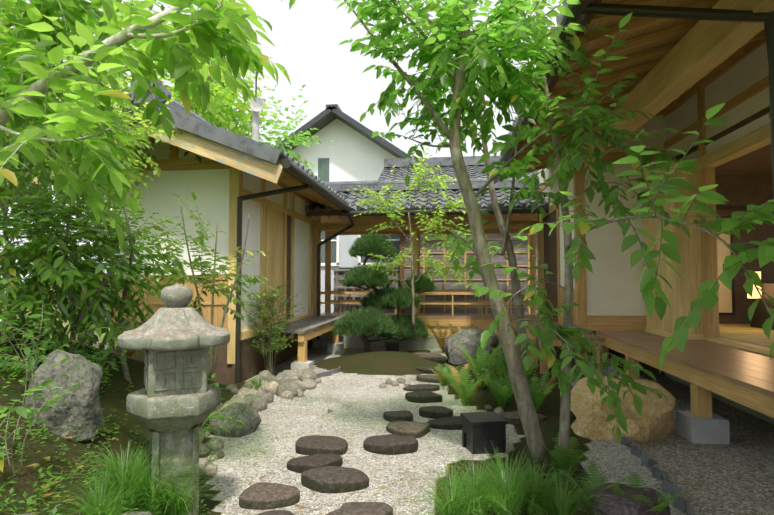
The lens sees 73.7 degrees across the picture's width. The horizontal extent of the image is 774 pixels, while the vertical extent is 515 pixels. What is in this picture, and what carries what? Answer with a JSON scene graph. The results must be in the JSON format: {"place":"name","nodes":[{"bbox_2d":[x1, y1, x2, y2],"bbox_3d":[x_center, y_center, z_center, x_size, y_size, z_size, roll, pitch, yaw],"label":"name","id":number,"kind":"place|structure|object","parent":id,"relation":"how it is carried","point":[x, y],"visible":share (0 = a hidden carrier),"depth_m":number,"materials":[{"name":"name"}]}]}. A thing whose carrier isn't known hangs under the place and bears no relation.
{"place":"outdoors","nodes":[
{"label":"outdoors","id":0,"kind":"place"},
{"bbox_2d":[0,0,247,333],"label":"dark leaf","id":1,"kind":"object","parent":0,"point":[196,109],"depth_m":7.28,"materials":[{"name":"green plant"}]},
{"bbox_2d":[0,0,271,221],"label":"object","id":2,"kind":"object","parent":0,"point":[122,37],"visible":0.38,"depth_m":2.88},
{"bbox_2d":[0,29,281,386],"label":"leaf","id":3,"kind":"object","parent":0,"point":[48,276],"visible":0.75,"depth_m":4.07,"materials":[{"name":"green plant"}]},
{"bbox_2d":[24,121,282,188],"bbox_3d":[-2.688,-1.192,5.847,3.135,0.785,0.035,0,-2,7],"label":"fascia board","id":4,"kind":"object","parent":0,"point":[233,158],"visible":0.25,"depth_m":5.73,"materials":[{"name":"brown wood"}]},
{"bbox_2d":[250,97,263,141],"bbox_3d":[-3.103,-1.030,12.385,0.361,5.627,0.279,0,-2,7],"label":"vent pipe","id":5,"kind":"object","parent":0,"point":[257,106],"visible":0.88,"depth_m":12.46,"materials":[{"name":"white metal"}]},
{"bbox_2d":[0,0,562,280],"label":"sky","id":6,"kind":"structure","parent":0,"point":[306,37],"materials":[{"name":"white"}]},
{"bbox_2d":[289,118,396,181],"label":"wall","id":7,"kind":"structure","parent":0,"point":[346,150],"depth_m":22.52,"materials":[{"name":"white paint"}]},
{"bbox_2d":[23,0,695,211],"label":"tiled roof","id":8,"kind":"structure","parent":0,"point":[192,122],"depth_m":9.32,"materials":[{"name":"grey tile"}]},
{"bbox_2d":[0,281,773,514],"bbox_3d":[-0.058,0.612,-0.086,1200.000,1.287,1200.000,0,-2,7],"label":"ground","id":9,"kind":"structure","parent":0,"point":[735,476],"depth_m":3.64,"materials":[{"name":"grey gravel"}]},
{"bbox_2d":[24,350,103,441],"bbox_3d":[-1.881,0.810,3.012,0.397,0.544,0.265,1,-3,-23],"label":"rock","id":10,"kind":"object","parent":9,"relation":"on","point":[84,404],"visible":0.79,"depth_m":2.94,"materials":[{"name":"grey stone"}]},
{"bbox_2d":[121,511,152,514],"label":"rock","id":11,"kind":"object","parent":9,"relation":"on","point":[140,513],"visible":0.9,"depth_m":2.25,"materials":[{"name":"beige stone"}]},
{"bbox_2d":[0,0,302,356],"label":"leaves","id":12,"kind":"object","parent":9,"relation":"on","point":[176,63],"visible":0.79,"depth_m":2.81,"materials":[{"name":"green plant"}]},
{"bbox_2d":[117,283,229,514],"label":"stone lantern","id":13,"kind":"object","parent":9,"relation":"on","point":[174,403],"visible":1,"depth_m":2.48,"materials":[{"name":"stone"}]},
{"bbox_2d":[209,403,260,437],"bbox_3d":[-1.239,1.334,4.251,0.312,0.264,0.366,-1,-3,31],"label":"rock","id":14,"kind":"object","parent":9,"relation":"on","point":[247,415],"visible":0.83,"depth_m":4.15,"materials":[{"name":"grey stone"}]},
{"bbox_2d":[15,38,479,288],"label":"tree leaves","id":15,"kind":"object","parent":9,"relation":"on","point":[222,107],"visible":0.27,"depth_m":8.31,"materials":[{"name":"green plant"}]},
{"bbox_2d":[44,372,631,514],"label":"ornamental grass","id":16,"kind":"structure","parent":9,"relation":"on","point":[509,494],"depth_m":2.52,"materials":[{"name":"green plant"}]},
{"bbox_2d":[26,321,655,514],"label":"ground plants","id":17,"kind":"object","parent":9,"relation":"on","point":[129,354],"visible":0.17,"depth_m":5.19,"materials":[{"name":"green plant"}]},
{"bbox_2d":[274,104,412,268],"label":"gable roof","id":18,"kind":"structure","parent":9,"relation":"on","point":[330,113],"depth_m":21.71,"materials":[{"name":"grey tile"}]},
{"bbox_2d":[199,367,503,475],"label":"rocks","id":19,"kind":"object","parent":9,"relation":"on","point":[291,384],"visible":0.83,"depth_m":5.50,"materials":[{"name":"grey stone"}]},
{"bbox_2d":[0,0,773,514],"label":"leaves","id":20,"kind":"object","parent":9,"relation":"on","point":[530,100],"visible":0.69,"depth_m":3.08,"materials":[{"name":"green plant"}]},
{"bbox_2d":[0,0,773,510],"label":"limb bark","id":21,"kind":"object","parent":9,"relation":"on","point":[524,400],"visible":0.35,"depth_m":3.38,"materials":[{"name":"brown wood"}]},
{"bbox_2d":[350,255,426,351],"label":"pine limbs","id":22,"kind":"object","parent":9,"relation":"on","point":[365,340],"visible":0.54,"depth_m":8.67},
{"bbox_2d":[332,232,437,340],"bbox_3d":[-0.027,0.474,8.702,1.895,1.831,1.085,2,-3,-33],"label":"pine foliage","id":23,"kind":"object","parent":22,"relation":"attached to","point":[354,322],"visible":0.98,"depth_m":8.48,"materials":[{"name":"green plant"}]},
{"bbox_2d":[385,341,398,350],"bbox_3d":[0.086,1.555,8.927,0.220,0.180,0.220,0,-3,-10],"label":"garden lamp box","id":24,"kind":"object","parent":9,"relation":"on","point":[391,345],"visible":0.82,"depth_m":8.84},
{"bbox_2d":[239,350,546,514],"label":"stepping stones","id":25,"kind":"object","parent":9,"relation":"on","point":[320,468],"visible":0.79,"depth_m":3.69,"materials":[{"name":"grey stone"}]},
{"bbox_2d":[444,328,498,364],"bbox_3d":[1.244,1.313,7.603,0.814,0.535,0.658,0,-2,7],"label":"boulder","id":26,"kind":"object","parent":9,"relation":"on","point":[467,339],"visible":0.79,"depth_m":7.37,"materials":[{"name":"grey stone"}]},
{"bbox_2d":[460,412,507,453],"bbox_3d":[0.713,1.303,3.843,0.283,0.231,0.272,0,-2,-9],"label":"garden light box","id":27,"kind":"object","parent":9,"relation":"on","point":[478,428],"visible":0.96,"depth_m":3.73,"materials":[{"name":"black metal"}]},
{"bbox_2d":[482,438,496,452],"bbox_3d":[0.738,1.351,3.715,0.108,0.108,0.004,0,-2,-9],"label":"garden lamp lens","id":28,"kind":"object","parent":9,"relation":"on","point":[487,445],"visible":0.96,"depth_m":3.71,"materials":[{"name":"black glass"}]},
{"bbox_2d":[316,367,694,514],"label":"tile edging","id":29,"kind":"object","parent":9,"relation":"on","point":[684,505],"visible":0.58,"depth_m":3.25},
{"bbox_2d":[291,335,773,444],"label":"foundation stones","id":30,"kind":"object","parent":9,"relation":"on","point":[692,428],"visible":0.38,"depth_m":5.13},
{"bbox_2d":[320,313,773,397],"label":"wooden veranda","id":31,"kind":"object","parent":30,"relation":"on","point":[751,370],"depth_m":4.64,"materials":[{"name":"brown wood"}]},
{"bbox_2d":[431,339,686,514],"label":"ferns","id":32,"kind":"object","parent":9,"relation":"on","point":[483,369],"visible":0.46,"depth_m":4.87,"materials":[{"name":"green plant"}]},
{"bbox_2d":[570,376,675,442],"bbox_3d":[1.918,1.247,4.262,0.818,0.494,0.666,-1,-3,29],"label":"sand rock","id":33,"kind":"object","parent":9,"relation":"on","point":[654,421],"visible":0.67,"depth_m":4.07,"materials":[{"name":"beige stone"}]},
{"bbox_2d":[588,483,670,514],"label":"rock","id":34,"kind":"object","parent":9,"relation":"on","point":[622,506],"visible":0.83,"depth_m":2.61,"materials":[{"name":"stone"}]},
{"bbox_2d":[52,0,773,417],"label":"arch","id":35,"kind":"structure","parent":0,"point":[703,387],"depth_m":6.80,"materials":[{"name":"brown wood"}]},
{"bbox_2d":[504,0,764,178],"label":"roof eaves","id":36,"kind":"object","parent":35,"relation":"attached to","point":[660,37],"depth_m":4.38,"materials":[{"name":"brown wood"}]},
{"bbox_2d":[538,43,769,315],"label":"wall","id":37,"kind":"structure","parent":35,"relation":"attached to","point":[612,287],"depth_m":6.81,"materials":[{"name":"beige paint"}]},
{"bbox_2d":[109,106,773,384],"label":"arch interior","id":38,"kind":"object","parent":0,"point":[743,181],"visible":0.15,"depth_m":7.38,"materials":[{"name":"brown wood"}]},
{"bbox_2d":[227,0,773,363],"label":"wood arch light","id":39,"kind":"object","parent":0,"point":[699,50],"visible":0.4,"depth_m":5.82,"materials":[{"name":"brown wood"}]},
{"bbox_2d":[235,0,773,383],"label":"rain gutter","id":40,"kind":"object","parent":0,"point":[578,11],"visible":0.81,"depth_m":3.48,"materials":[{"name":"black metal"}]},
{"bbox_2d":[717,230,731,312],"bbox_3d":[4.639,0.112,7.430,0.579,1.354,0.015,0,-2,7],"label":"wall panel","id":41,"kind":"object","parent":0,"point":[724,292],"visible":0.14,"depth_m":7.40,"materials":[{"name":"beige paint"}]},
{"bbox_2d":[719,324,773,347],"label":"tatami floor","id":42,"kind":"structure","parent":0,"point":[737,332],"depth_m":5.91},
{"bbox_2d":[747,272,761,297],"bbox_3d":[4.707,0.353,6.618,0.150,0.340,0.150,0,-2,7],"label":"arch lamp","id":43,"kind":"object","parent":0,"point":[755,293],"visible":0.4,"depth_m":6.55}
]}

